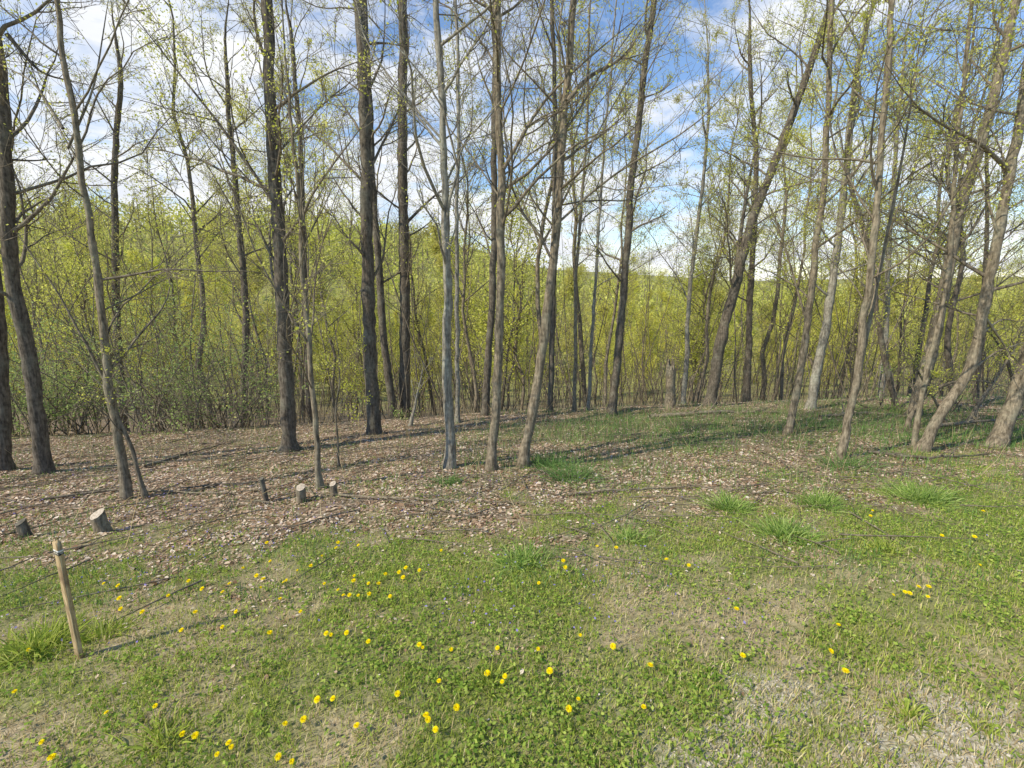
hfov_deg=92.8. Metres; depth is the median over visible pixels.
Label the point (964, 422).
fallen branch
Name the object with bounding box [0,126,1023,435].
thicket
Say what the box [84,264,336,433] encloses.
shrub
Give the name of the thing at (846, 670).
dandelion
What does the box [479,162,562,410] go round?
slender tree
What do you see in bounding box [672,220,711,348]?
slender tree
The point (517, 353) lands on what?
leafy tree
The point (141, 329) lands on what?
leafy tree
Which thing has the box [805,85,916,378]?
slender tree
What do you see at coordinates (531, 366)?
leafy tree
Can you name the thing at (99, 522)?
tree stump
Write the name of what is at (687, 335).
young tree
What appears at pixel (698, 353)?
leafy tree
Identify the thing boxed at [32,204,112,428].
slender tree
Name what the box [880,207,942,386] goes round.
slender tree
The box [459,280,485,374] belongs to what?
leafy tree
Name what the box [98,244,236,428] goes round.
leafy tree
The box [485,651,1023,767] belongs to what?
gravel
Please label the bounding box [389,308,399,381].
leafy tree
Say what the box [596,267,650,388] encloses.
leafy tree
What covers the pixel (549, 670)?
dandelion
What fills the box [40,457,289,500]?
fallen branch
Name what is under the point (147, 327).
slender tree
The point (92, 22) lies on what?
sky
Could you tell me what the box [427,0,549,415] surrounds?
tree
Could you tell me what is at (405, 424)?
dry stalks
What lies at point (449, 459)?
tree
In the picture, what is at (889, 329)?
leafy tree
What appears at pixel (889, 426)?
woodland grass
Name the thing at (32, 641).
grass tuft
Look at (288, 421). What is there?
tree
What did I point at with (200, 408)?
shrub
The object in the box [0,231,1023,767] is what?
ground
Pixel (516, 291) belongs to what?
leafy tree
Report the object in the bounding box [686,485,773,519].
grass tuft
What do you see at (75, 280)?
leafy tree
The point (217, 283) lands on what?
leafy tree
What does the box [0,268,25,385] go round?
leafy tree
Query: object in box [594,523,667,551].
grass tuft
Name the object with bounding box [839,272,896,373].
leafy tree
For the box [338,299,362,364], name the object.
leafy tree
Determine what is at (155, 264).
leafy tree
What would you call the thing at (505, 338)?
leafy tree
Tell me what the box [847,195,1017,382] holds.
leafy tree
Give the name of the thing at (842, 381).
slender tree
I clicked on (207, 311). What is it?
leafy tree
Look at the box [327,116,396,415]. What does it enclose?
slender tree
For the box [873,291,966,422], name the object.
sapling
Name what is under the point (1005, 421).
tree
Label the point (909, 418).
sapling
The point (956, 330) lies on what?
leafy tree
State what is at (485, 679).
grass tuft
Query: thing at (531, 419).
tree
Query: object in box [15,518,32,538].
tree stump
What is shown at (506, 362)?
slender tree
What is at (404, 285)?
tree
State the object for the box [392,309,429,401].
leafy tree
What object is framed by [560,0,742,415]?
tree
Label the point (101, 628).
grass tuft
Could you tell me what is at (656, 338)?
leafy tree
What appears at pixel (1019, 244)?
slender tree
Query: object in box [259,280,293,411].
slender tree
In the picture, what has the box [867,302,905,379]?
leafy tree
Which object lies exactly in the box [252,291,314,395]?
leafy tree
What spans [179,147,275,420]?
slender tree
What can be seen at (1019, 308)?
leafy tree
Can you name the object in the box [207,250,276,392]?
leafy tree
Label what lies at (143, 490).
young tree
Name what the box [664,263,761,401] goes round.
leafy tree
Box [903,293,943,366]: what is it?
leafy tree
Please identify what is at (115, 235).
young tree
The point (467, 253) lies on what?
slender tree
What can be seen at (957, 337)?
slender tree
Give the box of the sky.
[0,0,1023,280]
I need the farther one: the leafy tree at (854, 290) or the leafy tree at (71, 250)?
the leafy tree at (71, 250)
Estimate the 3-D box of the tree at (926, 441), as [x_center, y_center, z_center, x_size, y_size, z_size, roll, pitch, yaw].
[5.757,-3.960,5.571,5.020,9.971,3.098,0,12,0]
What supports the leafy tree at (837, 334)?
on the ground at (474, 663)
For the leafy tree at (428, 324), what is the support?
on the ground at (474, 663)
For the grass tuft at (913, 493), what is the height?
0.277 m
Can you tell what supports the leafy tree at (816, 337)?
on the ground at (474, 663)
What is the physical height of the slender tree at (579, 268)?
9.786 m
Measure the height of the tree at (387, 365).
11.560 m
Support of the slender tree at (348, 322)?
on the ground at (474, 663)
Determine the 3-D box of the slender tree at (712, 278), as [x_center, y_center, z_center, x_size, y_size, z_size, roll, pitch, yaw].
[5.422,-4.419,13.458,3.624,10.581,2.687,-1,11,-35]
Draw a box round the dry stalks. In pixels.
[0,385,1023,546]
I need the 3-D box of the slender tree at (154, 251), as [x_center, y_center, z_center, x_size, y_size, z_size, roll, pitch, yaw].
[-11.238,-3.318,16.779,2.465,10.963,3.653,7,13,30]
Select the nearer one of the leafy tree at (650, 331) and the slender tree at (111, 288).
the slender tree at (111, 288)
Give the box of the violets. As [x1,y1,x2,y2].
[4,460,1019,642]
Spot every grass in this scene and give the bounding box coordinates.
[0,392,1023,610]
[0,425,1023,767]
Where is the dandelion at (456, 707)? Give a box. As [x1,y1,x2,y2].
[453,703,459,712]
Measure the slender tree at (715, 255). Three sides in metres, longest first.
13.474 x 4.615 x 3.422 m
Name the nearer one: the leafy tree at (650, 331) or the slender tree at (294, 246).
the slender tree at (294, 246)
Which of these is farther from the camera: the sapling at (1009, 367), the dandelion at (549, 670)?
the sapling at (1009, 367)
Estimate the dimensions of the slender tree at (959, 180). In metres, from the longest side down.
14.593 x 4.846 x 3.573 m
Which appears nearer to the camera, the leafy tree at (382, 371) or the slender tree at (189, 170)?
the slender tree at (189, 170)
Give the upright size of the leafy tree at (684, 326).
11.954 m
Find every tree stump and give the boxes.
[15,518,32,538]
[90,508,112,534]
[259,477,268,502]
[296,483,305,503]
[329,481,337,496]
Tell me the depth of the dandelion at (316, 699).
1.89 m
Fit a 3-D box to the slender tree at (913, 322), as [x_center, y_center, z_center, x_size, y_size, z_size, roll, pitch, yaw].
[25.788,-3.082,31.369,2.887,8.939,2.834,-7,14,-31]
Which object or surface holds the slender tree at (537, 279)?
on the ground at (474, 663)
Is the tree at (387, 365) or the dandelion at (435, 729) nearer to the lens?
the dandelion at (435, 729)
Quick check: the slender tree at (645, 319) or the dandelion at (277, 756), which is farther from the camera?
the slender tree at (645, 319)
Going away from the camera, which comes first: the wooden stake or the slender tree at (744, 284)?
the wooden stake
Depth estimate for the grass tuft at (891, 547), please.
3.12 m
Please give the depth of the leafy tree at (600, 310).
24.49 m
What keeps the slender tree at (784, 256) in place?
on the ground at (474, 663)
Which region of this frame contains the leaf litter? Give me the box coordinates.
[0,396,1023,715]
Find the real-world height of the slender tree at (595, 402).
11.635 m
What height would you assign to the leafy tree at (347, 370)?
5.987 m
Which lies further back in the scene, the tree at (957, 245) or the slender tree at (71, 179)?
the slender tree at (71, 179)
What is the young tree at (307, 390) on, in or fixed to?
on the ground at (474, 663)
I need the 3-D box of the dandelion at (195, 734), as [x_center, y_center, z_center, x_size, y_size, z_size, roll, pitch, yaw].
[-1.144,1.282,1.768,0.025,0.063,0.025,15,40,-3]
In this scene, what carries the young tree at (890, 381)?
on the ground at (474, 663)
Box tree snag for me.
[664,355,675,408]
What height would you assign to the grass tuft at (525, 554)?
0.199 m
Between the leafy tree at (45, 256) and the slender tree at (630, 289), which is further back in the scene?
the slender tree at (630, 289)
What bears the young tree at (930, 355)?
on the ground at (474, 663)
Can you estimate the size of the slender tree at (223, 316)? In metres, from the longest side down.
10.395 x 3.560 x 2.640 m
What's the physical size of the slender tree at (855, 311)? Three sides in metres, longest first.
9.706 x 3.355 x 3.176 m
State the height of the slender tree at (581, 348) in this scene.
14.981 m
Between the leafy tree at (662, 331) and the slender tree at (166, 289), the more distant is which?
the leafy tree at (662, 331)
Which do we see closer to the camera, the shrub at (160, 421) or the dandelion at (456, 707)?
the dandelion at (456, 707)
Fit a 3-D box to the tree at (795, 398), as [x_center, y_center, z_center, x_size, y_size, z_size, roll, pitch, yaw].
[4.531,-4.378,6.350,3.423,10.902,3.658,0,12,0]
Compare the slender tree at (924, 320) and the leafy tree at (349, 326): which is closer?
the slender tree at (924, 320)
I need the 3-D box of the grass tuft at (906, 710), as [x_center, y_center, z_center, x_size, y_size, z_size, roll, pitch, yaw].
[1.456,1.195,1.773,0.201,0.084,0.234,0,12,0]
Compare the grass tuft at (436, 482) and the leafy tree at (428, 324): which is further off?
the leafy tree at (428, 324)
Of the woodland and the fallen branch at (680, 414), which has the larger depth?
the woodland
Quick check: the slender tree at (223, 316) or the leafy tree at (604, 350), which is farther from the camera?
the leafy tree at (604, 350)
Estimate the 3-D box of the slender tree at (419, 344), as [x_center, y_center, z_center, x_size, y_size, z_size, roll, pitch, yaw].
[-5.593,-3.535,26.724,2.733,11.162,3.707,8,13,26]
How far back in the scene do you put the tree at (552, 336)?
10.18 m
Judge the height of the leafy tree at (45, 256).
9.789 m
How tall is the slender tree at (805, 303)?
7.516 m
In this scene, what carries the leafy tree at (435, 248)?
on the ground at (474, 663)
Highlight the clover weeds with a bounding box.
[0,409,1023,767]
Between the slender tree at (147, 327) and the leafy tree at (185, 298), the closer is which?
the slender tree at (147, 327)
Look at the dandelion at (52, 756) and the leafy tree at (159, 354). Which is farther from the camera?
the leafy tree at (159, 354)
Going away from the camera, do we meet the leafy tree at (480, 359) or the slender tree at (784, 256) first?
the slender tree at (784, 256)
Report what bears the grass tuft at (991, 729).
on the ground at (474, 663)
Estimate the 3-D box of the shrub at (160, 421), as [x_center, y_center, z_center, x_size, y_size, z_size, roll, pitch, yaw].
[-7.871,-1.397,9.669,5.745,5.220,5.096,0,12,0]
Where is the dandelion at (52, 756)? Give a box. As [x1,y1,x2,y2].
[46,753,56,763]
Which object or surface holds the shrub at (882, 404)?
on the ground at (474, 663)
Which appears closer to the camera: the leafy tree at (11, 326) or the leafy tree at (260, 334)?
the leafy tree at (260, 334)
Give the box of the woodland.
[0,185,1023,381]
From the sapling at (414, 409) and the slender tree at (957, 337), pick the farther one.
the slender tree at (957, 337)
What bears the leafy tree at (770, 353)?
on the ground at (474, 663)
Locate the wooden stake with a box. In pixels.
[52,538,83,658]
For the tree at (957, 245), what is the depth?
8.34 m
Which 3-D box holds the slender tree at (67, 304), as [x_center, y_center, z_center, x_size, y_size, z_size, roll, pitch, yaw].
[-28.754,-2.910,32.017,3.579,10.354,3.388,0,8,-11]
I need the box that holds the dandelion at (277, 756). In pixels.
[274,752,281,760]
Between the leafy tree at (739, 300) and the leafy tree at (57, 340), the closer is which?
the leafy tree at (57, 340)
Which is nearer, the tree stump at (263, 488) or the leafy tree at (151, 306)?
the tree stump at (263, 488)
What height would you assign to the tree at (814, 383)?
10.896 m
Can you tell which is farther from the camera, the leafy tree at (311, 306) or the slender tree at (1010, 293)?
the leafy tree at (311, 306)
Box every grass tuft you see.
[0,602,114,673]
[48,606,148,659]
[105,697,213,767]
[422,471,471,487]
[461,656,521,702]
[464,536,560,577]
[510,449,589,472]
[524,455,624,489]
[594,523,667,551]
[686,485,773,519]
[733,507,835,553]
[749,719,796,763]
[782,483,853,518]
[796,447,899,475]
[855,534,914,560]
[869,473,991,512]
[875,688,948,744]
[948,706,1013,747]
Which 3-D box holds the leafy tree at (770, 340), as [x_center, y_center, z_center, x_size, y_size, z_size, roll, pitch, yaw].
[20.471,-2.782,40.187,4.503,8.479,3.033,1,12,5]
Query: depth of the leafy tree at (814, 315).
18.08 m
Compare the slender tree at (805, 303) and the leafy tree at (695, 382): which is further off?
the leafy tree at (695, 382)
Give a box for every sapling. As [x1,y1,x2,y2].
[299,279,372,466]
[407,342,441,425]
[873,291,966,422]
[894,342,1008,429]
[960,283,1023,416]
[966,314,1023,419]
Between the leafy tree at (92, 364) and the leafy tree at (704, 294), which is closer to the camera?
the leafy tree at (704, 294)
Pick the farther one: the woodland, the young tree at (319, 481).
the woodland
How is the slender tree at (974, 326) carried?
on the ground at (474, 663)
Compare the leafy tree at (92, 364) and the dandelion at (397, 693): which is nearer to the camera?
the dandelion at (397, 693)
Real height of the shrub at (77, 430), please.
3.852 m
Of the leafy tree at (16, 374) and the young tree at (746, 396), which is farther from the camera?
the leafy tree at (16, 374)
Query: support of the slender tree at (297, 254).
on the ground at (474, 663)
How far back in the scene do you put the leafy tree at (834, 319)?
44.06 m
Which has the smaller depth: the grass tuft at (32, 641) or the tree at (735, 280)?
the grass tuft at (32, 641)
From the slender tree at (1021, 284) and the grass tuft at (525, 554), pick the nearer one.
the grass tuft at (525, 554)
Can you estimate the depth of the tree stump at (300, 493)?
4.66 m
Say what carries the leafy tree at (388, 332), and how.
on the ground at (474, 663)
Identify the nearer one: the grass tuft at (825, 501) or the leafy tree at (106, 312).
the grass tuft at (825, 501)
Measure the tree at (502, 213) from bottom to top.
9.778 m
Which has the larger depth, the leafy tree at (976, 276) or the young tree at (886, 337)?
the leafy tree at (976, 276)
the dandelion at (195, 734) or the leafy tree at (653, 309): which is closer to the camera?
the dandelion at (195, 734)
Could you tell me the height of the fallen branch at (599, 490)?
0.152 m
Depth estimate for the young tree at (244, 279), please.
12.90 m
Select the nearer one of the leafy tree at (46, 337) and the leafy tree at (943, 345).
the leafy tree at (46, 337)
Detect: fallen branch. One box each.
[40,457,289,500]
[338,482,549,503]
[568,471,728,495]
[649,397,784,418]
[818,391,930,417]
[867,426,1017,458]
[926,404,1023,427]
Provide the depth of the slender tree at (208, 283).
25.41 m
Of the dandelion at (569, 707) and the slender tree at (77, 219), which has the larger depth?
the slender tree at (77, 219)
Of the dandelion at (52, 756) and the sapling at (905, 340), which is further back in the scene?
the sapling at (905, 340)
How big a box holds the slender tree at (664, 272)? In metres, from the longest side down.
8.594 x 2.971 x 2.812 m
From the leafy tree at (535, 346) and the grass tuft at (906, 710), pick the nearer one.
the grass tuft at (906, 710)
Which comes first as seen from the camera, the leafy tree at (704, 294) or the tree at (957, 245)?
the tree at (957, 245)
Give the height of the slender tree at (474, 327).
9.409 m
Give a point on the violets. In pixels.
(368, 541)
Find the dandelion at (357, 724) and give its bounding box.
[353,722,359,731]
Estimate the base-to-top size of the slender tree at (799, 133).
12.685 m
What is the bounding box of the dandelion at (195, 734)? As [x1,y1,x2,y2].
[191,731,198,738]
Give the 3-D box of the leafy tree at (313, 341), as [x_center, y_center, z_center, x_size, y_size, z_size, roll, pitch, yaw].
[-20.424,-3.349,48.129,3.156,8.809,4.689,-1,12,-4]
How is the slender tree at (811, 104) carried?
on the ground at (474, 663)
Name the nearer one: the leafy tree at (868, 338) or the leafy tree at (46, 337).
the leafy tree at (46, 337)
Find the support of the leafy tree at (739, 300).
on the ground at (474, 663)
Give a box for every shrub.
[5,164,269,444]
[7,265,203,437]
[9,287,146,435]
[16,165,361,431]
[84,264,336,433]
[352,385,428,419]
[823,351,986,413]
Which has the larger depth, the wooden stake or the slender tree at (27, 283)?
the slender tree at (27, 283)
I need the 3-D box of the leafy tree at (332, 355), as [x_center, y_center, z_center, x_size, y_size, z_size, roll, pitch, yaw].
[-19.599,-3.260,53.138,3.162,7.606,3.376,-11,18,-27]
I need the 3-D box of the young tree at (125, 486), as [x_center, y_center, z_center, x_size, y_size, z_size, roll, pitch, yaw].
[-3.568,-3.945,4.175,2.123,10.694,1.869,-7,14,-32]
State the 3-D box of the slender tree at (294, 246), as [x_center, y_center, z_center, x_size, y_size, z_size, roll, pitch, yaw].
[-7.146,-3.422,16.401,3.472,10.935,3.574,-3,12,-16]
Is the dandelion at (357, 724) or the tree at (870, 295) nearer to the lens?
the dandelion at (357, 724)
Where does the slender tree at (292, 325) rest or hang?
on the ground at (474, 663)
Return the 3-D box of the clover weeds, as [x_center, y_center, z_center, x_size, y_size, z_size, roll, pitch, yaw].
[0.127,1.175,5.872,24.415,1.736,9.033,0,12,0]
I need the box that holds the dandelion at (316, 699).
[314,695,322,702]
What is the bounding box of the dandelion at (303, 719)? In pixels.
[300,715,306,723]
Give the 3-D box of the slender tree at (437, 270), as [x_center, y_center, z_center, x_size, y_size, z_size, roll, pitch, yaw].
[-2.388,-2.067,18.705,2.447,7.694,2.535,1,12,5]
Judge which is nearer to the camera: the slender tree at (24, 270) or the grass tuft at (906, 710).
the grass tuft at (906, 710)
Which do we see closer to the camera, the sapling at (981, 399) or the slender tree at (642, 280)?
the sapling at (981, 399)
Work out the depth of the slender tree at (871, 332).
31.05 m
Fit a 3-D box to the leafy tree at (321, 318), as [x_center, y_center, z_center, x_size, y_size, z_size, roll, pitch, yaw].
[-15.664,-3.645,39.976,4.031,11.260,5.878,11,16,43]
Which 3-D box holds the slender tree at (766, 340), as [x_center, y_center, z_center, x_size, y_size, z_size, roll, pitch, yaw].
[9.842,-6.336,17.586,5.585,15.123,2.544,11,16,44]
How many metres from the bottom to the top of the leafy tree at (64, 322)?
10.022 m
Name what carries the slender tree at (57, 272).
on the ground at (474, 663)
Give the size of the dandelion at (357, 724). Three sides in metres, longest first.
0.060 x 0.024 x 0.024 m
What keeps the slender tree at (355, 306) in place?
on the ground at (474, 663)
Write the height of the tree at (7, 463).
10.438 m
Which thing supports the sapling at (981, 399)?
on the ground at (474, 663)
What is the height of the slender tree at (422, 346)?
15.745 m
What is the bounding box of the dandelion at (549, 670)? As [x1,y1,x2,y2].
[546,667,552,676]
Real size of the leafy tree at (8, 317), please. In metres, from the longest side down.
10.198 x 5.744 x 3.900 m
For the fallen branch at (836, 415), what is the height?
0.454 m
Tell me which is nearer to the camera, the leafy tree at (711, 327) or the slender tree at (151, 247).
the slender tree at (151, 247)
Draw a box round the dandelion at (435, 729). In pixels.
[432,726,438,732]
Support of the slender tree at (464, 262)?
on the ground at (474, 663)
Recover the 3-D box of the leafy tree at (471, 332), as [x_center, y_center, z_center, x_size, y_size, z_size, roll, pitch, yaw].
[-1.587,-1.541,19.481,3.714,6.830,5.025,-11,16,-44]
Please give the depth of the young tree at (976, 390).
10.18 m
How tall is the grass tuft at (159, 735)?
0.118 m
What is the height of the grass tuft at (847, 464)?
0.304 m
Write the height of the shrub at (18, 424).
3.974 m
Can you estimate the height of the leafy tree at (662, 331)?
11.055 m
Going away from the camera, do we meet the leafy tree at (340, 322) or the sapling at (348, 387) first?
the sapling at (348, 387)
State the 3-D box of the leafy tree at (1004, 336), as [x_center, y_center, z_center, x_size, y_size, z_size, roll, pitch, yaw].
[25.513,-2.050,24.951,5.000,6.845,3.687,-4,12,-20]
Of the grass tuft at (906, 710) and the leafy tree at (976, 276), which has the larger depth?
the leafy tree at (976, 276)
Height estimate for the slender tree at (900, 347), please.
12.986 m
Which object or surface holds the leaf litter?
on the ground at (474, 663)
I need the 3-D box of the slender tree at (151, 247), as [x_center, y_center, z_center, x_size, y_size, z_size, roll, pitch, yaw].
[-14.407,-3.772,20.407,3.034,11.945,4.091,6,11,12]
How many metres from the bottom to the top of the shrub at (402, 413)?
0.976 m
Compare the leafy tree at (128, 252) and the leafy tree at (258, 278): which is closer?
the leafy tree at (258, 278)
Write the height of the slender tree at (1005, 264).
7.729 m
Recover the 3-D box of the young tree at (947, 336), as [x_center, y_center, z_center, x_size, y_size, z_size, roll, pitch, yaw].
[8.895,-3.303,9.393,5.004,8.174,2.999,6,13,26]
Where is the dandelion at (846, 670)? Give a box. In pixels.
[842,668,849,679]
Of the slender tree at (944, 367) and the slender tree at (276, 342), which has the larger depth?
the slender tree at (276, 342)
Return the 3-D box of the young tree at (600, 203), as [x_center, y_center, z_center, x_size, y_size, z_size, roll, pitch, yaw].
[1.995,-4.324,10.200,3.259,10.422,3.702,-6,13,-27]
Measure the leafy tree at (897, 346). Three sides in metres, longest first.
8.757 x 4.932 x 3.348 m
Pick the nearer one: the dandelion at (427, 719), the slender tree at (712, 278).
the dandelion at (427, 719)
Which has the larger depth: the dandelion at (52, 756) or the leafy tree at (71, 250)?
the leafy tree at (71, 250)
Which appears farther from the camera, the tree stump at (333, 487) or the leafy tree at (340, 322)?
the leafy tree at (340, 322)
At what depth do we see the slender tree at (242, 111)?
17.89 m
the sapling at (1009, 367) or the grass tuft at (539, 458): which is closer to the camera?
the grass tuft at (539, 458)
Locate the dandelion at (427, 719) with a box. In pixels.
[425,716,430,722]
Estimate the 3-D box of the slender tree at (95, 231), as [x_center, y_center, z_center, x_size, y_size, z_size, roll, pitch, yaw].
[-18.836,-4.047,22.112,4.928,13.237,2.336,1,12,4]
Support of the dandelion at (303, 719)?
on the ground at (474, 663)
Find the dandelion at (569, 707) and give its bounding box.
[566,705,571,711]
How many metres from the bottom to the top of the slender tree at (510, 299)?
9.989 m
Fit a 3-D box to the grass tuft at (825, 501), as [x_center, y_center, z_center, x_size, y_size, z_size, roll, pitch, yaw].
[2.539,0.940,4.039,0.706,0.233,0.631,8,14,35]
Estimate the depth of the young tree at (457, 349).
9.03 m
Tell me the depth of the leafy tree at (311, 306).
61.12 m
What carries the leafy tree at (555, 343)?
on the ground at (474, 663)
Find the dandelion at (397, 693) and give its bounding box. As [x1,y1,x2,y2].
[394,690,399,698]
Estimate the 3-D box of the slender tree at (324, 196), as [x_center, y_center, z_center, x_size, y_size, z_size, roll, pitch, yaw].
[-7.278,-5.006,19.060,4.077,14.280,5.217,3,12,14]
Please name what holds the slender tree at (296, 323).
on the ground at (474, 663)
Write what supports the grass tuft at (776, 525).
on the ground at (474, 663)
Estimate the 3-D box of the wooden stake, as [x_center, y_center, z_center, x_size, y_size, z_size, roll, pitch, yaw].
[-1.998,1.031,2.206,0.067,0.734,0.028,5,13,24]
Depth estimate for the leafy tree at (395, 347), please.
23.71 m
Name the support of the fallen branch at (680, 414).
on the ground at (474, 663)
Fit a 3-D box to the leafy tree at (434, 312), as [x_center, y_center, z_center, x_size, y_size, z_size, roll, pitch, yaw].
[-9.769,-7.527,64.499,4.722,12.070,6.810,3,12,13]
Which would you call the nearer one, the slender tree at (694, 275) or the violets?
the violets
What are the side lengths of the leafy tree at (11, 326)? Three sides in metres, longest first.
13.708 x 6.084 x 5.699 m
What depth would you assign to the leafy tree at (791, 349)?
50.06 m
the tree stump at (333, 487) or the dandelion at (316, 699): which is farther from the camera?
the tree stump at (333, 487)
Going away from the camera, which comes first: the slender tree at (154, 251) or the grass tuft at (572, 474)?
the grass tuft at (572, 474)
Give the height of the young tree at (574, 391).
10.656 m
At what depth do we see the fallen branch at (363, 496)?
4.49 m
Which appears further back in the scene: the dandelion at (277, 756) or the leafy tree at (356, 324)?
the leafy tree at (356, 324)
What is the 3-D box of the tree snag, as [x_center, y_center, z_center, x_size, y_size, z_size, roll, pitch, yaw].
[3.649,0.025,11.134,0.290,1.353,0.266,10,15,40]
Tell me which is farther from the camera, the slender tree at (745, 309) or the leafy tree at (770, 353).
the leafy tree at (770, 353)
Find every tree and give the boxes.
[0,0,106,472]
[0,0,238,474]
[0,0,264,499]
[0,136,70,398]
[0,212,56,420]
[0,257,46,371]
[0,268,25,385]
[3,210,147,425]
[3,282,19,402]
[4,295,92,406]
[7,261,101,424]
[7,336,47,406]
[9,154,176,430]
[16,0,177,430]
[16,218,89,381]
[18,183,148,498]
[27,163,139,415]
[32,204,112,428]
[35,241,96,394]
[38,273,102,408]
[53,263,98,361]
[61,140,134,380]
[61,314,139,419]
[73,0,409,452]
[79,210,162,422]
[86,276,143,362]
[89,0,281,427]
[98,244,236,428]
[103,134,197,413]
[109,115,223,426]
[125,250,186,362]
[125,306,195,407]
[130,0,411,489]
[132,298,155,373]
[134,286,163,390]
[144,255,206,387]
[146,237,195,399]
[161,0,317,425]
[162,277,215,372]
[178,213,238,417]
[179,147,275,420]
[189,224,270,371]
[193,285,216,356]
[194,282,294,420]
[198,0,353,423]
[204,81,311,424]
[205,262,240,410]
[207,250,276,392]
[225,51,346,344]
[242,0,445,435]
[246,111,351,423]
[247,99,330,416]
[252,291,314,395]
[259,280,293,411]
[262,0,614,469]
[268,48,386,421]
[268,217,328,387]
[289,274,317,334]
[293,271,358,398]
[293,310,317,374]
[302,0,448,417]
[312,302,382,420]
[313,239,399,413]
[316,330,341,372]
[318,233,396,419]
[322,0,471,418]
[322,296,353,378]
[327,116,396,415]
[330,258,362,406]
[336,258,383,413]
[337,0,543,422]
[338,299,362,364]
[342,237,423,397]
[353,267,399,390]
[358,89,460,415]
[388,0,670,471]
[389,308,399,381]
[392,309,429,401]
[394,217,438,411]
[395,217,480,399]
[401,0,794,468]
[408,0,522,412]
[410,292,441,409]
[412,263,517,412]
[420,236,480,359]
[426,161,573,410]
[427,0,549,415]
[427,286,443,360]
[434,111,489,412]
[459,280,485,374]
[461,251,484,405]
[467,295,494,384]
[469,118,547,410]
[470,0,620,411]
[477,0,627,409]
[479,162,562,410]
[480,254,527,357]
[492,309,533,401]
[493,303,524,383]
[501,319,560,404]
[508,288,529,356]
[509,0,679,410]
[527,330,548,372]
[533,0,604,406]
[535,0,657,411]
[536,304,561,362]
[555,261,598,397]
[557,236,594,407]
[558,279,645,397]
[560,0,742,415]
[571,210,613,406]
[580,23,692,405]
[588,314,623,389]
[589,186,663,404]
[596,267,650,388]
[603,0,820,404]
[609,252,647,405]
[616,280,664,399]
[632,223,661,403]
[638,290,664,363]
[639,268,678,398]
[642,241,740,401]
[646,150,777,402]
[647,311,671,369]
[654,290,681,363]
[657,0,875,406]
[659,207,716,402]
[660,280,712,374]
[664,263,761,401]
[670,12,790,403]
[671,168,746,395]
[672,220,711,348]
[680,0,821,401]
[680,315,709,390]
[683,289,729,369]
[694,0,1023,435]
[714,174,770,401]
[716,2,872,400]
[723,0,1023,460]
[724,271,757,369]
[728,250,769,400]
[736,301,784,395]
[738,169,861,399]
[743,117,848,400]
[754,166,827,400]
[756,317,788,383]
[757,6,887,400]
[778,226,846,392]
[778,308,806,375]
[782,0,961,409]
[783,216,931,398]
[788,0,1023,409]
[796,4,1023,452]
[797,305,843,377]
[803,305,854,387]
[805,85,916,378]
[806,293,852,382]
[822,0,1023,447]
[827,0,1023,409]
[828,0,991,397]
[831,227,898,397]
[831,238,899,354]
[838,85,922,397]
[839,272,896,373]
[840,56,981,393]
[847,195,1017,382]
[848,1,1020,396]
[864,273,909,382]
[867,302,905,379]
[868,0,1023,417]
[877,1,1023,392]
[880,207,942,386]
[890,274,935,377]
[890,310,911,373]
[898,36,1023,396]
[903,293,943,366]
[920,0,1023,404]
[921,305,960,376]
[927,285,977,375]
[946,179,1023,390]
[951,263,1018,381]
[952,202,982,366]
[952,270,1003,395]
[955,270,1023,377]
[962,281,1023,388]
[983,345,1023,447]
[988,249,1022,375]
[994,154,1023,354]
[1002,248,1023,311]
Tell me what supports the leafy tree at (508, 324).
on the ground at (474, 663)
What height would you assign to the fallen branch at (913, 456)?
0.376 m
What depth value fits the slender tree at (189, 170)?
14.41 m
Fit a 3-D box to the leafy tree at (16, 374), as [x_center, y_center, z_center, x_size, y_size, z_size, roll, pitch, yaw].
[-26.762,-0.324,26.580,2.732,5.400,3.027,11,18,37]
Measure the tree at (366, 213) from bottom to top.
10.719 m
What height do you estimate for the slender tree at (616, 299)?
10.662 m
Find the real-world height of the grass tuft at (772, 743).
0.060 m
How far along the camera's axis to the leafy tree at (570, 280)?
41.26 m
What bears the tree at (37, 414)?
on the ground at (474, 663)
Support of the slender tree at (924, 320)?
on the ground at (474, 663)

